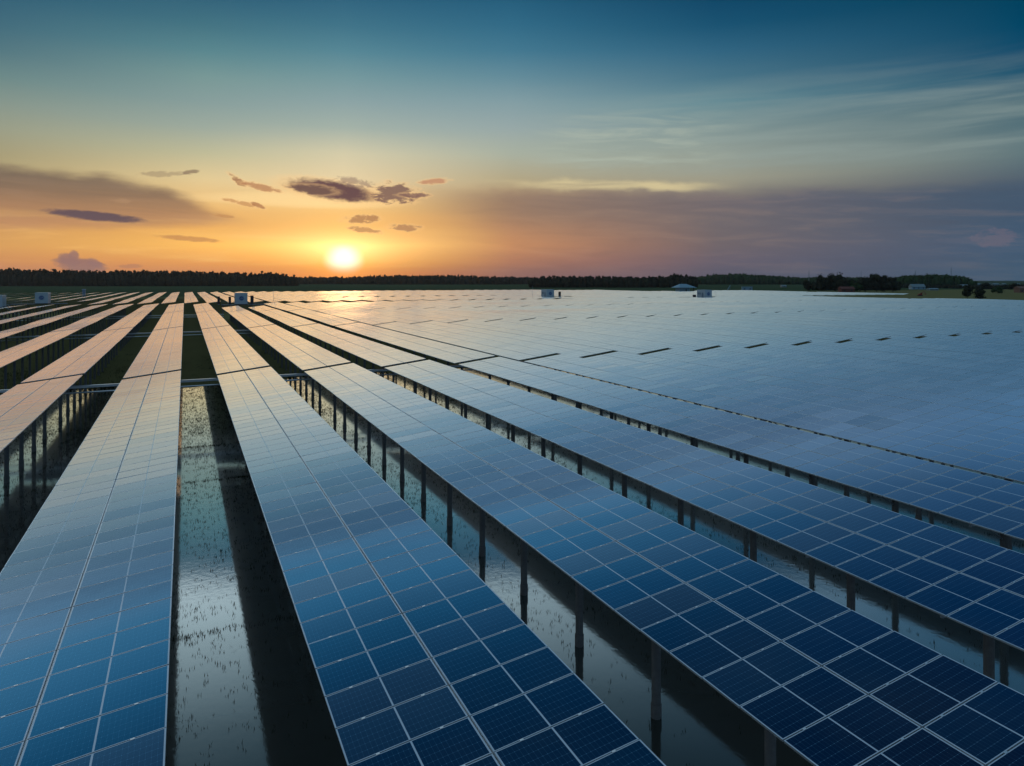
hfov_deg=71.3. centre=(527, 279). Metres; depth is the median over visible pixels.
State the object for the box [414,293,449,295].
solar table
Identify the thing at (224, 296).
solar table
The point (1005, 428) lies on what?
solar table
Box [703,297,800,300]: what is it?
solar table
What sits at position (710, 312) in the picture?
solar table
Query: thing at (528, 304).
solar table
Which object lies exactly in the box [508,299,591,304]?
solar table
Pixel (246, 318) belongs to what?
solar table
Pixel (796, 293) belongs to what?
solar table
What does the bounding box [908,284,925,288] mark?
house
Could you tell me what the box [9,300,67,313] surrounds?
service platform
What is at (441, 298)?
solar table
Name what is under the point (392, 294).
solar table
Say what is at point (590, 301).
solar table
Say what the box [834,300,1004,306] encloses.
solar table
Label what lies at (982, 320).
solar table
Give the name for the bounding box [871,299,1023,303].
solar table
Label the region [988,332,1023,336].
solar table
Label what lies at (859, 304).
solar table
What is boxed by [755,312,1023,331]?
solar table
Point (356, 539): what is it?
solar table
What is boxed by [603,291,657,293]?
solar table
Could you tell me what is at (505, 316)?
solar table
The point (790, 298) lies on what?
solar table
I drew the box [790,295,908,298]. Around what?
solar table
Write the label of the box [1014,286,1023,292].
house
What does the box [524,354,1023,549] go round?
solar table
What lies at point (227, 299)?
solar table
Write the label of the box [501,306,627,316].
solar table
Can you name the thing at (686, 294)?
solar table
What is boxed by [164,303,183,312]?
solar table
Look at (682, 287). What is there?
shelter
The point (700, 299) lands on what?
solar table
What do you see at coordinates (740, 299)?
solar table
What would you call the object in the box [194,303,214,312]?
solar table
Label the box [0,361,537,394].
cable tray
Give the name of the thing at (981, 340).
solar table
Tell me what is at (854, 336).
solar table
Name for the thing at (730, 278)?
forest
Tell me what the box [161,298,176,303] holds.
solar table
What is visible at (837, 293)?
solar table
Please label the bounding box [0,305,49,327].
solar table
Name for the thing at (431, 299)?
solar table
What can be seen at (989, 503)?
solar table
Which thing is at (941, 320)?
solar table
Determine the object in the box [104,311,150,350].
solar table
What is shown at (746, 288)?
hut
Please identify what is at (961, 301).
solar table
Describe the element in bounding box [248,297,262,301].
solar table
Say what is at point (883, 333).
solar table
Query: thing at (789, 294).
solar table
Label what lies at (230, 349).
solar table
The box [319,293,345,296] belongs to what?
solar table
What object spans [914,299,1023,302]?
solar table
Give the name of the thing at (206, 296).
solar table
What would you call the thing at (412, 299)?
solar table
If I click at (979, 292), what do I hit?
bush
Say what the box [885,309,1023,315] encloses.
solar table
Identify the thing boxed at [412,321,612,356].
solar table
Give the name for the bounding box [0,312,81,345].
solar table
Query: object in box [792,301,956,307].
solar table
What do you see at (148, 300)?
solar table
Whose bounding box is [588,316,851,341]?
solar table
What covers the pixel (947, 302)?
solar table
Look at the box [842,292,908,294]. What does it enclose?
solar table
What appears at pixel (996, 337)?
solar table
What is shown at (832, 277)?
tree
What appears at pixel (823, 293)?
solar table
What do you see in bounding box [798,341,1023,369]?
solar table
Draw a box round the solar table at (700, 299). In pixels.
[649,297,752,301]
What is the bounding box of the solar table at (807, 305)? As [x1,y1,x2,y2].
[724,301,885,309]
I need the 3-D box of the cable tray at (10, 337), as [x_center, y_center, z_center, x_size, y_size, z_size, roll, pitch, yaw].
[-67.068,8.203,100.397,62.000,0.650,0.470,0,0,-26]
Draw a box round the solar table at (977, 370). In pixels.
[750,343,1023,381]
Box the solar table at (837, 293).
[787,292,867,294]
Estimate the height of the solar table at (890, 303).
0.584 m
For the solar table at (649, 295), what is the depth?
307.12 m
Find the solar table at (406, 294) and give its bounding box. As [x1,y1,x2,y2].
[388,293,423,295]
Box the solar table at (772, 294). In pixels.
[735,293,789,295]
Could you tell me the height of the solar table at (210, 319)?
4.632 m
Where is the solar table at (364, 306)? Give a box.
[330,301,384,309]
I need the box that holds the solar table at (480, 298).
[443,295,493,299]
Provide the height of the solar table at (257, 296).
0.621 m
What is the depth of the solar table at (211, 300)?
247.38 m
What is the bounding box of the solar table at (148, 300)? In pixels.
[138,298,156,303]
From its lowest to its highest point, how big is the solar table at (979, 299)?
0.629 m
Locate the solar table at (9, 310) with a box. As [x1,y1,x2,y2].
[0,305,22,319]
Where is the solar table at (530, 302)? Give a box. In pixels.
[492,299,572,305]
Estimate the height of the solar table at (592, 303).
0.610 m
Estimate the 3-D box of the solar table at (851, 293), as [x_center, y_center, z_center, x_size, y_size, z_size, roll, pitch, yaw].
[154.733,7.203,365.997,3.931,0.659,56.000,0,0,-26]
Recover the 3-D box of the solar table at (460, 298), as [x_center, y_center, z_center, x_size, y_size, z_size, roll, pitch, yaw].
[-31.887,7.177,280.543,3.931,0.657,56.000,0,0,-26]
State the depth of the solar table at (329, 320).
133.27 m
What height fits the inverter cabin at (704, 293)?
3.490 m
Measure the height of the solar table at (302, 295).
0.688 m
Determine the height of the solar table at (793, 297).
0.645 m
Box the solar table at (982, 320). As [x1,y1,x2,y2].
[803,311,1023,323]
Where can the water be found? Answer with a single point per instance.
(706, 718)
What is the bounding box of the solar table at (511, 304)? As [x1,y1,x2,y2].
[452,300,527,306]
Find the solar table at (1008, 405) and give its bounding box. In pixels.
[644,348,1023,417]
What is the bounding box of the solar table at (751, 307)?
[667,303,822,311]
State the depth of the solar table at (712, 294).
327.84 m
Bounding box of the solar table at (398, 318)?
[343,308,430,323]
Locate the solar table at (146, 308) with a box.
[131,303,158,327]
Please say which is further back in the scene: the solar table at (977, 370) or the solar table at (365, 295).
the solar table at (365, 295)
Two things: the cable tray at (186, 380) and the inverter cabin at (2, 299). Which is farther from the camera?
the inverter cabin at (2, 299)
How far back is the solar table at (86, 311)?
170.39 m
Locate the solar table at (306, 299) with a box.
[291,296,320,301]
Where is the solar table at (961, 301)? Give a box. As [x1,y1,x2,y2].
[893,299,1016,302]
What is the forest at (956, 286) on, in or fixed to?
on the ground at (191, 342)
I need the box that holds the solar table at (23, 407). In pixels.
[0,375,82,482]
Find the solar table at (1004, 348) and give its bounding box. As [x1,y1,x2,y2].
[882,337,1023,352]
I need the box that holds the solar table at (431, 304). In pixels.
[392,300,460,307]
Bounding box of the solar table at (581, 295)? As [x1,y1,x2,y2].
[554,294,609,296]
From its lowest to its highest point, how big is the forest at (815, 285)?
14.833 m
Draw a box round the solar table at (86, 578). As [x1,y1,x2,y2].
[0,370,180,765]
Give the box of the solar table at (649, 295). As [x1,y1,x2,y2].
[609,294,683,296]
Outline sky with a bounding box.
[0,0,1023,280]
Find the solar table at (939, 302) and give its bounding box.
[847,299,1018,305]
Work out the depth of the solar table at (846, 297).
274.68 m
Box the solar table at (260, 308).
[248,305,273,318]
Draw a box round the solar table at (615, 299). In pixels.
[554,297,686,303]
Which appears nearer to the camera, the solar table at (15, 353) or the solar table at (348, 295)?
the solar table at (15, 353)
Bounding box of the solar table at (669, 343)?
[488,319,718,350]
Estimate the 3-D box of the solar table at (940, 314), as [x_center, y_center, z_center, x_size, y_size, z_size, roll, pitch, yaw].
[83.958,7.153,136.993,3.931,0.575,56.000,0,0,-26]
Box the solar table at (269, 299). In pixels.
[258,297,284,301]
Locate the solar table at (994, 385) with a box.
[698,346,1023,396]
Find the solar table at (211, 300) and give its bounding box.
[203,297,216,302]
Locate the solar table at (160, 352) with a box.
[123,326,182,378]
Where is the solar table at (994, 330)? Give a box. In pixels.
[732,312,1021,332]
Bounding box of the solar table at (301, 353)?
[248,324,349,404]
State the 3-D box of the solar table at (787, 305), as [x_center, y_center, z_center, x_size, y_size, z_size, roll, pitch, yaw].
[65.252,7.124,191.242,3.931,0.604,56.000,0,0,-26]
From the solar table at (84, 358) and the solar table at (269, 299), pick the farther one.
the solar table at (269, 299)
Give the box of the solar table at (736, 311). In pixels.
[611,304,757,313]
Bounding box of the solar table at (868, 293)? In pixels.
[809,292,885,294]
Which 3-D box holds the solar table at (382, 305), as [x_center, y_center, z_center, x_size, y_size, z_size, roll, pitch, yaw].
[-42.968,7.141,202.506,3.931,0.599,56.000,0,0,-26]
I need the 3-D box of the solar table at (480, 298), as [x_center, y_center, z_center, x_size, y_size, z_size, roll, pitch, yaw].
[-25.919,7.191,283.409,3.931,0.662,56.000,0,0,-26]
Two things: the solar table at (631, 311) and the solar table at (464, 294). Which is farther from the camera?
the solar table at (464, 294)
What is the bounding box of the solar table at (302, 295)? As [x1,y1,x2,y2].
[290,294,314,297]
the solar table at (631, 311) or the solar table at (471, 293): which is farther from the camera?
the solar table at (471, 293)
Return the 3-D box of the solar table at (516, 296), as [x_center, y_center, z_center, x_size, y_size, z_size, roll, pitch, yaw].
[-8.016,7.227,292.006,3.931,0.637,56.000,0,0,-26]
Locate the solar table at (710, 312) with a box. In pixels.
[592,304,733,313]
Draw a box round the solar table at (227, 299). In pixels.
[221,297,233,302]
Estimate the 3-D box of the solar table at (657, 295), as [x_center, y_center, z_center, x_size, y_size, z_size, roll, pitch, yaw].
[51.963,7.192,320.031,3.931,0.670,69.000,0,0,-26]
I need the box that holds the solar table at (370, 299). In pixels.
[344,296,385,300]
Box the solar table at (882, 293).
[825,292,894,294]
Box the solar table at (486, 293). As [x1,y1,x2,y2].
[464,292,507,294]
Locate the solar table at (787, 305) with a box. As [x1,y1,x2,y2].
[704,302,863,310]
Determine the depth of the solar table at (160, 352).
67.76 m
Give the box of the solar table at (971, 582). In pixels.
[385,360,1023,679]
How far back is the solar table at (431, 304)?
202.97 m
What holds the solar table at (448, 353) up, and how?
on the ground at (191, 342)
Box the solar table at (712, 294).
[671,293,748,295]
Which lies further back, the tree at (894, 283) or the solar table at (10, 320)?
the tree at (894, 283)
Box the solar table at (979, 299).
[936,298,1023,300]
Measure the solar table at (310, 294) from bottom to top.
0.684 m
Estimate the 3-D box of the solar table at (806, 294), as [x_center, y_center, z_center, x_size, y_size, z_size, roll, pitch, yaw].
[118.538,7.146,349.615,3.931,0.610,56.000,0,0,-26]
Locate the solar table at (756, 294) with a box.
[719,293,781,295]
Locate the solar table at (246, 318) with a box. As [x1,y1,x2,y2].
[228,310,272,345]
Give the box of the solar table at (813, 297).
[765,296,858,299]
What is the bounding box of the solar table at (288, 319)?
[259,309,315,336]
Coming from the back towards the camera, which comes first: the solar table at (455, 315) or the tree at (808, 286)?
the tree at (808, 286)
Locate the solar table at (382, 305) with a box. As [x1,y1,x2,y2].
[349,301,409,308]
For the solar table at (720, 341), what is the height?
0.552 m
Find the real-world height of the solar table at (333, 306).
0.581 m
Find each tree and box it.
[802,279,813,290]
[816,273,831,290]
[827,271,844,290]
[833,276,850,288]
[847,280,862,291]
[856,276,874,291]
[869,273,882,291]
[880,275,893,291]
[886,276,900,291]
[980,282,990,288]
[1007,283,1019,289]
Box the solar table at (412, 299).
[380,296,422,300]
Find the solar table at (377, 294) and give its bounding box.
[362,293,393,295]
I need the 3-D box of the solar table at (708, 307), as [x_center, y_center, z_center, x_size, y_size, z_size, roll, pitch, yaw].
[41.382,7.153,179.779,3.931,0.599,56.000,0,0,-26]
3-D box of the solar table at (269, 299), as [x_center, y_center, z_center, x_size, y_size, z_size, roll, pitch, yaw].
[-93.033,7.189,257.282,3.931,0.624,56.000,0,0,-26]
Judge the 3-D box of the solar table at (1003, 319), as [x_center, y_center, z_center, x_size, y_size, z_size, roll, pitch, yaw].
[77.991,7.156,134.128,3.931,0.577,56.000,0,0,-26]
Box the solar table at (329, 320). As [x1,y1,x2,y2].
[289,309,357,330]
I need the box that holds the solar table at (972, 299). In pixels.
[923,298,1014,300]
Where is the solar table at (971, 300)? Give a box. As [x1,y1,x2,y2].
[911,298,1023,301]
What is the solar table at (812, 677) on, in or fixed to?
on the ground at (191, 342)
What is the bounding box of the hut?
[741,287,752,289]
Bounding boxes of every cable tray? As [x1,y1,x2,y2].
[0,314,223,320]
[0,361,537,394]
[1,330,250,340]
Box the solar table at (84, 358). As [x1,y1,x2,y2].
[20,327,133,421]
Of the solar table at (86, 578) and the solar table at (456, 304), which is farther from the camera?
the solar table at (456, 304)
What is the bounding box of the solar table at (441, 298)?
[409,296,456,299]
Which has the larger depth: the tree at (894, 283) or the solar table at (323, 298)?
the tree at (894, 283)
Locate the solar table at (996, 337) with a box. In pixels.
[956,333,1023,341]
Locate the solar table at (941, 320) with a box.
[778,311,1023,326]
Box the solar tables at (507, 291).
[117,290,806,293]
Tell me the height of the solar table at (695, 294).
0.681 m
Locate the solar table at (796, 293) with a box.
[752,292,838,294]
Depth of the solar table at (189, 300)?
242.76 m
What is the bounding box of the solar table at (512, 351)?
[374,322,556,360]
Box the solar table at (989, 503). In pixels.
[458,357,1023,548]
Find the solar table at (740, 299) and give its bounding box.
[690,297,785,300]
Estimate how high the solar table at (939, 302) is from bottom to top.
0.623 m
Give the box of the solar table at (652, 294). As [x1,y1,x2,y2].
[618,293,696,296]
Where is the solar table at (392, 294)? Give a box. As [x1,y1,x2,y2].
[375,293,409,295]
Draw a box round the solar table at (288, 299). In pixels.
[275,297,303,301]
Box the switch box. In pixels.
[250,295,253,303]
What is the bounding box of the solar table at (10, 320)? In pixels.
[0,313,43,342]
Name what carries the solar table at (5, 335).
on the ground at (191, 342)
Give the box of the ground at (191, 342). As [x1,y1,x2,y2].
[0,281,1023,393]
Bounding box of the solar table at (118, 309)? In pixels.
[98,304,132,327]
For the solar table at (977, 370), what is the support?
on the ground at (191, 342)
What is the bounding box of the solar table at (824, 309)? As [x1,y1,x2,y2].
[689,302,845,310]
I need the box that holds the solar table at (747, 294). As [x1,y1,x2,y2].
[712,293,771,295]
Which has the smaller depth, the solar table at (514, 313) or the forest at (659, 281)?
the solar table at (514, 313)
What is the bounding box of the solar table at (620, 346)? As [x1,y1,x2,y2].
[450,320,668,353]
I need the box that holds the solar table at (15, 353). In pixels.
[0,328,81,392]
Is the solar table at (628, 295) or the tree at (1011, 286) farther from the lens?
the tree at (1011, 286)
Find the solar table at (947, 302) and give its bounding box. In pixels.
[859,299,1023,305]
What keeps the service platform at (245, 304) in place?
on the ground at (191, 342)
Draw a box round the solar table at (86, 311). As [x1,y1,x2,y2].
[61,304,106,322]
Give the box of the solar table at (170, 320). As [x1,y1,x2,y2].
[154,311,183,329]
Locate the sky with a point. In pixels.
(300, 138)
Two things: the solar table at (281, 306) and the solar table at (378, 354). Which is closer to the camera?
the solar table at (378, 354)
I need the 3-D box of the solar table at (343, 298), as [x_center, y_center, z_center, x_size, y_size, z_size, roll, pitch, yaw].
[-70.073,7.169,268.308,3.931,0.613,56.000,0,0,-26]
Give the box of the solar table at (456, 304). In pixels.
[416,300,481,307]
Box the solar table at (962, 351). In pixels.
[843,339,1023,360]
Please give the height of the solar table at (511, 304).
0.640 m
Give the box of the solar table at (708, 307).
[629,303,779,312]
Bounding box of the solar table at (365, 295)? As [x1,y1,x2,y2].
[349,293,376,296]
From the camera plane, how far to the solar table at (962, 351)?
72.37 m
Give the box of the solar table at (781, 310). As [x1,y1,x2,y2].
[651,303,803,311]
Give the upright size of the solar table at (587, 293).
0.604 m
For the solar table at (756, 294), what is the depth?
329.46 m
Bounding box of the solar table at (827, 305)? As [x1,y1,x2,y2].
[740,301,902,309]
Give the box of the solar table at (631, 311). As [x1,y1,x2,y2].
[549,305,680,315]
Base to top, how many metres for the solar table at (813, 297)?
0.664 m
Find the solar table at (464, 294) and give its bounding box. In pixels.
[443,293,477,295]
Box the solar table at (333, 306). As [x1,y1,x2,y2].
[307,301,355,309]
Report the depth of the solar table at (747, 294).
326.46 m
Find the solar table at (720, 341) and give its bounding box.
[522,318,766,347]
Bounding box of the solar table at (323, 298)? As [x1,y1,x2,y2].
[307,296,340,300]
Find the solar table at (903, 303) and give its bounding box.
[816,300,984,306]
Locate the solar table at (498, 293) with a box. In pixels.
[475,292,519,294]
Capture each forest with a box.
[0,267,298,285]
[298,274,533,284]
[528,273,697,287]
[695,273,893,283]
[811,277,900,289]
[891,273,977,285]
[901,284,1023,288]
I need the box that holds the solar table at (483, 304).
[434,300,507,306]
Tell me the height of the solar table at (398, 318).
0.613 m
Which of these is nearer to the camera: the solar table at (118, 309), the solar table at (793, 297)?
the solar table at (118, 309)
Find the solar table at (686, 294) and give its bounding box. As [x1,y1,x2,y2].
[647,293,725,296]
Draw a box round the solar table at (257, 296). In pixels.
[248,294,265,297]
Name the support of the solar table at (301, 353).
on the ground at (191, 342)
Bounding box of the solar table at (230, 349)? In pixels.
[201,325,269,374]
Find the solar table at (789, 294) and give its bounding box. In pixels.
[750,293,805,295]
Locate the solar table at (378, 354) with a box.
[292,323,425,382]
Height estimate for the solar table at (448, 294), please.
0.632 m
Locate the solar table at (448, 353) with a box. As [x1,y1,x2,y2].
[335,322,494,369]
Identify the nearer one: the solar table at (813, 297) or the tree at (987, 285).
the solar table at (813, 297)
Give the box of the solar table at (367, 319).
[317,308,395,324]
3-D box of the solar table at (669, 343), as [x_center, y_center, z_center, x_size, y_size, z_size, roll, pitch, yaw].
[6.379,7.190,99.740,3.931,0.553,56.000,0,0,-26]
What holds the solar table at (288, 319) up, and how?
on the ground at (191, 342)
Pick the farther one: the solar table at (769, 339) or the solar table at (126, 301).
the solar table at (126, 301)
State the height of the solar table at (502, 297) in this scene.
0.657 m
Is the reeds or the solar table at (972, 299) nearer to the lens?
the reeds
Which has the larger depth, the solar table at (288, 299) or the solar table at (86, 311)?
the solar table at (288, 299)
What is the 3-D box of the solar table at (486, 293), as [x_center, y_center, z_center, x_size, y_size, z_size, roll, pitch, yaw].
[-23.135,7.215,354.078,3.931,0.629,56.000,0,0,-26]
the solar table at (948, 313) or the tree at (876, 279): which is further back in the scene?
the tree at (876, 279)
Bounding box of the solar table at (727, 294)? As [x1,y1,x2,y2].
[686,293,760,295]
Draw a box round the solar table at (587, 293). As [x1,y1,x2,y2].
[563,292,603,293]
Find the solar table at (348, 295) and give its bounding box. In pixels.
[334,293,360,296]
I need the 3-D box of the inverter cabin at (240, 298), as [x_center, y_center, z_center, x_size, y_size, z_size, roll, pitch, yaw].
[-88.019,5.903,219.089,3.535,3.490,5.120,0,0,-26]
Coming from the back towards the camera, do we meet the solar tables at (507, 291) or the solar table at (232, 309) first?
the solar tables at (507, 291)
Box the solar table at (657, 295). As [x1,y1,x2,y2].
[624,294,692,297]
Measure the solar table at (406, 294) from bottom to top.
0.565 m
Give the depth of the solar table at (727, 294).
327.14 m
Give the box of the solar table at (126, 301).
[112,298,136,304]
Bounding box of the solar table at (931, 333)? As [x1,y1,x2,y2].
[678,314,958,336]
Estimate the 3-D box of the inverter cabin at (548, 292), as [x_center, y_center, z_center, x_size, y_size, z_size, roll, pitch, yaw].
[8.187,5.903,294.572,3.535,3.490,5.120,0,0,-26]
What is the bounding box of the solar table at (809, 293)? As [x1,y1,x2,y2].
[764,292,847,294]
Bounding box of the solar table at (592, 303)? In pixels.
[523,299,610,304]
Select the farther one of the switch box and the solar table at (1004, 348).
the switch box
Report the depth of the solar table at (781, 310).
176.95 m
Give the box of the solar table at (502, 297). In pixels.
[470,295,524,298]
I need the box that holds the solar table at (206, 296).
[201,295,212,297]
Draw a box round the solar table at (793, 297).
[747,296,856,299]
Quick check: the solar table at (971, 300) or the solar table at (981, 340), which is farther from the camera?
the solar table at (971, 300)
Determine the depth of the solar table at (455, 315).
145.78 m
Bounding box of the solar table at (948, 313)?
[868,309,1023,316]
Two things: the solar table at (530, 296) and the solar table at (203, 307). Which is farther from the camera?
the solar table at (530, 296)
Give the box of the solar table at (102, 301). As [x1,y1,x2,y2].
[88,298,117,304]
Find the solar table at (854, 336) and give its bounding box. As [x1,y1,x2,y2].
[619,315,890,339]
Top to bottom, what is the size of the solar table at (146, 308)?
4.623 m
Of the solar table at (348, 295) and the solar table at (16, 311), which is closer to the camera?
the solar table at (16, 311)
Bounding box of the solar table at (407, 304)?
[374,301,434,308]
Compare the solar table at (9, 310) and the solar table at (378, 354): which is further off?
the solar table at (9, 310)
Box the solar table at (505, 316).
[426,307,535,320]
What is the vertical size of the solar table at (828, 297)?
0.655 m
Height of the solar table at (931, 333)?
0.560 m
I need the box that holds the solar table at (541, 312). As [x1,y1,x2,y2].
[476,306,596,317]
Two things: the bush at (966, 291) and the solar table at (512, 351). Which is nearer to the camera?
the solar table at (512, 351)
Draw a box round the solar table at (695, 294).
[658,293,737,295]
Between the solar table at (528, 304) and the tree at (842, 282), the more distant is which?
the tree at (842, 282)
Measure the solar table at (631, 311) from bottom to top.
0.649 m
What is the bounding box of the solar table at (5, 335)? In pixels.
[0,329,27,351]
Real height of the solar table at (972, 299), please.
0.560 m
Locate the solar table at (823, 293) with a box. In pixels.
[777,292,857,294]
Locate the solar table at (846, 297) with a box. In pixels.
[779,295,896,298]
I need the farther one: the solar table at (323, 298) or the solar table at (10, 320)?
the solar table at (323, 298)
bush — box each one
[961,285,973,298]
[972,288,985,298]
[991,286,1003,293]
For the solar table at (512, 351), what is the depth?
81.28 m
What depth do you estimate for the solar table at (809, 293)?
351.69 m
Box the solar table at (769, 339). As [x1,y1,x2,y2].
[555,317,810,344]
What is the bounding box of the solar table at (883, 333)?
[649,315,926,337]
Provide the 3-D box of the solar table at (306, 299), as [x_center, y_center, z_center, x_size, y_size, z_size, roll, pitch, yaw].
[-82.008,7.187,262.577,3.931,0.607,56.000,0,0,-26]
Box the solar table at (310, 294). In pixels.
[303,293,329,296]
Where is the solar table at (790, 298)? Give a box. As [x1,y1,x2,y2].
[729,296,843,299]
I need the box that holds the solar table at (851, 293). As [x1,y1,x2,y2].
[797,292,876,294]
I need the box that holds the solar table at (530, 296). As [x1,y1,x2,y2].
[496,295,554,298]
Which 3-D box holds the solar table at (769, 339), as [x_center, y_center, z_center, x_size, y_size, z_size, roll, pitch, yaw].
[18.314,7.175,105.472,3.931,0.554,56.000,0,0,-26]
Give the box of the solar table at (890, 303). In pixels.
[803,300,972,306]
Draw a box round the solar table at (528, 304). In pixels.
[472,299,551,305]
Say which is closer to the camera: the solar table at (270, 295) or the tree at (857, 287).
the solar table at (270, 295)
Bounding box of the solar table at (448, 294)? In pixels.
[429,293,463,295]
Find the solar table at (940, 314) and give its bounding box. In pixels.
[845,310,1023,318]
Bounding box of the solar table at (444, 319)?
[372,308,467,322]
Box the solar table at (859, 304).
[770,301,937,307]
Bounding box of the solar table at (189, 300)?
[184,297,197,302]
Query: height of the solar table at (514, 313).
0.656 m
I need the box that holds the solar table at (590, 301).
[544,299,632,304]
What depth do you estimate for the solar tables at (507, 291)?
417.47 m
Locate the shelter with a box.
[671,284,696,290]
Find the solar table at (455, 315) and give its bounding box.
[398,307,502,321]
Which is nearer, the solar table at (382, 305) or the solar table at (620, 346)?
the solar table at (620, 346)
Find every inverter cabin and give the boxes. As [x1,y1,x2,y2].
[0,295,5,307]
[35,292,50,303]
[234,293,247,304]
[541,289,553,296]
[697,290,711,296]
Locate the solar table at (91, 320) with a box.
[51,312,115,351]
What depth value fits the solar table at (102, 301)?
232.46 m
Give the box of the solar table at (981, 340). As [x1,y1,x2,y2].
[920,335,1023,346]
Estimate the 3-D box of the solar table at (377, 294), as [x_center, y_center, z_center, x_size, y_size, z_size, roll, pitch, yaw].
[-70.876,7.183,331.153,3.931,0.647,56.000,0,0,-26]
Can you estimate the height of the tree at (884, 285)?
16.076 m
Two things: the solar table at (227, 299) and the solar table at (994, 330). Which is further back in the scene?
the solar table at (227, 299)
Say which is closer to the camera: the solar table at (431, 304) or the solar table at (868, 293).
the solar table at (431, 304)
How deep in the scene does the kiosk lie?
360.37 m
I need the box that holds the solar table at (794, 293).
[743,292,828,295]
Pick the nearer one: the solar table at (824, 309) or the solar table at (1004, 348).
the solar table at (1004, 348)
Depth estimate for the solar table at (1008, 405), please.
49.12 m
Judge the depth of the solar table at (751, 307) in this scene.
179.47 m
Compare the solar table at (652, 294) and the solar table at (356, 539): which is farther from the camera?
the solar table at (652, 294)
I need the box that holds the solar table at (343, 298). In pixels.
[325,296,362,300]
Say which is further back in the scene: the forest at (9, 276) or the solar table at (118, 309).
the forest at (9, 276)
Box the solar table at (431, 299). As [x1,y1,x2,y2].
[394,296,438,300]
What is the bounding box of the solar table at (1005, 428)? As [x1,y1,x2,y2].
[585,351,1023,479]
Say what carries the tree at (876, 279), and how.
on the ground at (191, 342)
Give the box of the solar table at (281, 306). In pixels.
[265,302,304,314]
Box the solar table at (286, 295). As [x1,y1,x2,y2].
[277,294,298,297]
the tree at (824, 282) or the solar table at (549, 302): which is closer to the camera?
the solar table at (549, 302)
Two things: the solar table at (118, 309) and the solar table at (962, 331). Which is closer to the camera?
the solar table at (962, 331)
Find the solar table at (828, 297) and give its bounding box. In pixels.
[781,296,876,298]
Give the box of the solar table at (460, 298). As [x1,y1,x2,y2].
[425,296,476,299]
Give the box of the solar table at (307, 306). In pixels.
[285,302,330,310]
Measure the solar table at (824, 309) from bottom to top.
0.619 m
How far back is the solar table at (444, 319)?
142.42 m
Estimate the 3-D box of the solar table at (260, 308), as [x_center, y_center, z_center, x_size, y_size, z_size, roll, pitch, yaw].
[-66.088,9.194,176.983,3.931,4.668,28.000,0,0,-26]
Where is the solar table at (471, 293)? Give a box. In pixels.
[452,292,492,295]
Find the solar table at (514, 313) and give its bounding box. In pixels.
[451,306,566,318]
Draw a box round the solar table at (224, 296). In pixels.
[217,295,230,297]
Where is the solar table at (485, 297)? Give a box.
[457,295,508,299]
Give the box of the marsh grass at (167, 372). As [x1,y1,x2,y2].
[0,345,457,392]
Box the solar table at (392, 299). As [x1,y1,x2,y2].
[364,296,405,300]
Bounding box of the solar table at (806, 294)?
[766,293,818,295]
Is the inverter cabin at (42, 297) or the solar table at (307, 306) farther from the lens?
the inverter cabin at (42, 297)
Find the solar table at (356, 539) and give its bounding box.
[217,367,665,765]
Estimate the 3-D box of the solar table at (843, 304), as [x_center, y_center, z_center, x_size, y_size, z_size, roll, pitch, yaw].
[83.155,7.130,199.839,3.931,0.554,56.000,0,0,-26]
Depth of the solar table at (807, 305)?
189.10 m
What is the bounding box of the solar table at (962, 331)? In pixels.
[705,313,991,334]
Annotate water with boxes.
[0,366,1023,765]
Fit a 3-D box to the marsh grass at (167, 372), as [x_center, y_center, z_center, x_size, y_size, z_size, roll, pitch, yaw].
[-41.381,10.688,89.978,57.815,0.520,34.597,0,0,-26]
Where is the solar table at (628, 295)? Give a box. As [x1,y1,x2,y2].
[592,294,660,297]
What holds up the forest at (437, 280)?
on the ground at (191, 342)
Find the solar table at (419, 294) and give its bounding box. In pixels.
[400,293,436,295]
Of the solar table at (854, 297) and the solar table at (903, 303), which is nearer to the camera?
the solar table at (903, 303)
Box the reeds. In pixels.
[0,367,1022,765]
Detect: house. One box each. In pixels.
[838,287,854,291]
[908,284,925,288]
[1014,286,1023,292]
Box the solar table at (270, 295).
[262,294,282,297]
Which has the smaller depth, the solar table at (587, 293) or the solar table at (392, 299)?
the solar table at (392, 299)
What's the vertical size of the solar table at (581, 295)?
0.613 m
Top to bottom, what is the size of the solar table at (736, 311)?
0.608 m
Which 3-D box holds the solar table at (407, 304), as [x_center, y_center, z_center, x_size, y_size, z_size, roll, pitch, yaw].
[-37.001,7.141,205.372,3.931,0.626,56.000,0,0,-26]
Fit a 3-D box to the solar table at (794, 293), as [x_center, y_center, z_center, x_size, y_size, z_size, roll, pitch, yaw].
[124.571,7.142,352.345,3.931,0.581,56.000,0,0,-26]
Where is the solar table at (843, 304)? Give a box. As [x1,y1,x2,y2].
[755,301,922,308]
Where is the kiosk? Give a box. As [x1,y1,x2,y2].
[82,289,85,299]
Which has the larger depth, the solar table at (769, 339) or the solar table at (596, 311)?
the solar table at (596, 311)
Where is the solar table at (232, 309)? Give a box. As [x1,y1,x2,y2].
[222,306,245,325]
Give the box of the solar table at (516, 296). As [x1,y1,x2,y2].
[483,295,539,298]
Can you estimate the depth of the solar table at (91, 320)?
121.26 m
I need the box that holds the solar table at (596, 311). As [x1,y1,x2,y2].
[523,305,656,315]
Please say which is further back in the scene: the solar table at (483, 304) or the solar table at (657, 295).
the solar table at (657, 295)
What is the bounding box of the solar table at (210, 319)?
[196,310,228,328]
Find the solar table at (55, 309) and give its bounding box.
[27,304,80,329]
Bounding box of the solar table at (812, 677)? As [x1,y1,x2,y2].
[304,363,1023,765]
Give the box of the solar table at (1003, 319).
[827,310,1023,321]
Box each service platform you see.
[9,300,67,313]
[221,300,277,313]

